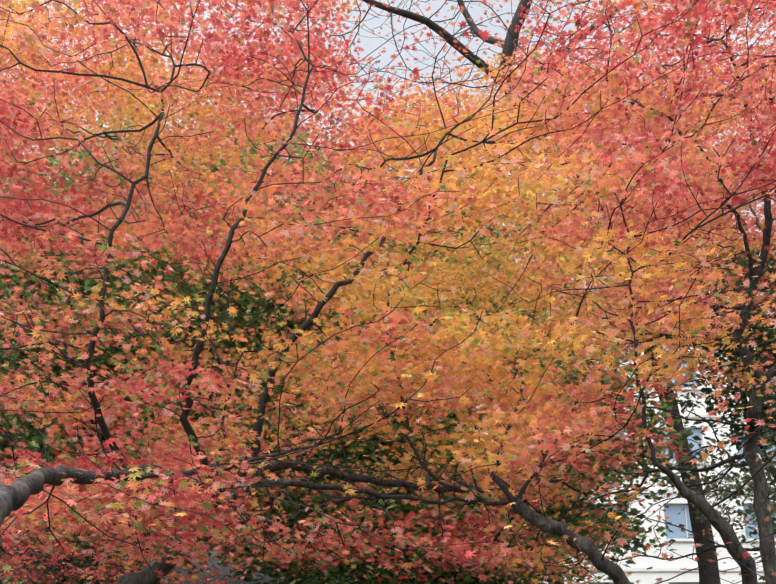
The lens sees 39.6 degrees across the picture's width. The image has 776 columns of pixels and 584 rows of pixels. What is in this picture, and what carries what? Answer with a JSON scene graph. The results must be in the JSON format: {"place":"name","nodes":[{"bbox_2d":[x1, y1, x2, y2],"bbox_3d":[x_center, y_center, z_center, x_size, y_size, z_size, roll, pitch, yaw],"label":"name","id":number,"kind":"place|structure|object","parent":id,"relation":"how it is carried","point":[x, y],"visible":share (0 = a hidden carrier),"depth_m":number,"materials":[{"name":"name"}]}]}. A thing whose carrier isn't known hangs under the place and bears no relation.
{"place":"outdoors","nodes":[
{"label":"outdoors","id":0,"kind":"place"},
{"bbox_2d":[0,540,28,583],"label":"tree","id":1,"kind":"object","parent":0,"point":[1,582],"depth_m":31.92,"materials":[{"name":"plant"}]},
{"bbox_2d":[1,41,369,583],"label":"maple","id":2,"kind":"object","parent":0,"point":[220,134],"depth_m":18.47,"materials":[{"name":"plant"}]},
{"bbox_2d":[0,267,593,583],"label":"maple","id":3,"kind":"object","parent":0,"point":[162,493],"depth_m":5.64,"materials":[{"name":"orange plant"}]},
{"bbox_2d":[0,0,775,583],"label":"sky","id":4,"kind":"structure","parent":0,"point":[476,12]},
{"bbox_2d":[60,0,775,583],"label":"maple","id":5,"kind":"object","parent":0,"point":[656,284],"depth_m":10.49,"materials":[{"name":"orange plant"}]},
{"bbox_2d":[307,25,774,583],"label":"maple","id":6,"kind":"object","parent":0,"point":[601,274],"depth_m":19.32,"materials":[{"name":"plant"}]},
{"bbox_2d":[588,1,775,369],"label":"maple","id":7,"kind":"object","parent":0,"point":[716,136],"depth_m":15.85,"materials":[{"name":"red plant"}]},
{"bbox_2d":[678,427,775,582],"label":"tree","id":8,"kind":"object","parent":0,"point":[749,511],"depth_m":9.74,"materials":[{"name":"plant"}]},
{"bbox_3d":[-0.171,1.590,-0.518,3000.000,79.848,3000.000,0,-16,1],"label":"ground","id":9,"kind":"structure","parent":0,"visible":0},
{"bbox_2d":[0,305,176,583],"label":"maple","id":10,"kind":"object","parent":9,"relation":"on","point":[47,570],"depth_m":22.93,"materials":[{"name":"red plant"}]},
{"bbox_2d":[0,429,235,583],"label":"tree","id":11,"kind":"object","parent":9,"relation":"on","point":[177,571],"depth_m":28.60,"materials":[{"name":"plant"}]},
{"bbox_2d":[194,432,392,583],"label":"tree","id":12,"kind":"object","parent":9,"relation":"on","point":[247,579],"depth_m":30.50,"materials":[{"name":"plant"}]},
{"bbox_2d":[0,89,592,575],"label":"maple","id":13,"kind":"object","parent":9,"relation":"on","point":[242,303],"depth_m":14.49,"materials":[{"name":"orange plant"}]},
{"bbox_2d":[0,0,665,583],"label":"maple","id":14,"kind":"object","parent":9,"relation":"on","point":[14,118],"depth_m":7.61,"materials":[{"name":"plant"}]},
{"bbox_2d":[133,250,733,583],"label":"tree","id":15,"kind":"object","parent":9,"relation":"on","point":[338,573],"depth_m":13.68,"materials":[{"name":"orange plant"}]},
{"bbox_2d":[316,457,635,583],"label":"tree","id":16,"kind":"object","parent":9,"relation":"on","point":[630,562],"depth_m":28.68,"materials":[{"name":"plant"}]},
{"bbox_2d":[275,0,721,583],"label":"tall tree","id":17,"kind":"object","parent":9,"relation":"on","point":[699,528],"depth_m":16.99,"materials":[{"name":"brown plant"}]},
{"bbox_2d":[279,0,775,583],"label":"maple","id":18,"kind":"object","parent":9,"relation":"on","point":[565,426],"depth_m":6.43,"materials":[{"name":"orange plant"}]},
{"bbox_2d":[418,0,775,583],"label":"maple","id":19,"kind":"object","parent":9,"relation":"on","point":[667,176],"depth_m":7.09,"materials":[{"name":"red plant"}]},
{"bbox_2d":[540,337,775,583],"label":"apartment building","id":20,"kind":"structure","parent":9,"relation":"on","point":[682,545],"depth_m":40.95,"materials":[{"name":"white paint"}]},
{"bbox_2d":[638,223,775,498],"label":"tree","id":21,"kind":"object","parent":9,"relation":"on","point":[770,335],"depth_m":13.66,"materials":[{"name":"plant"}]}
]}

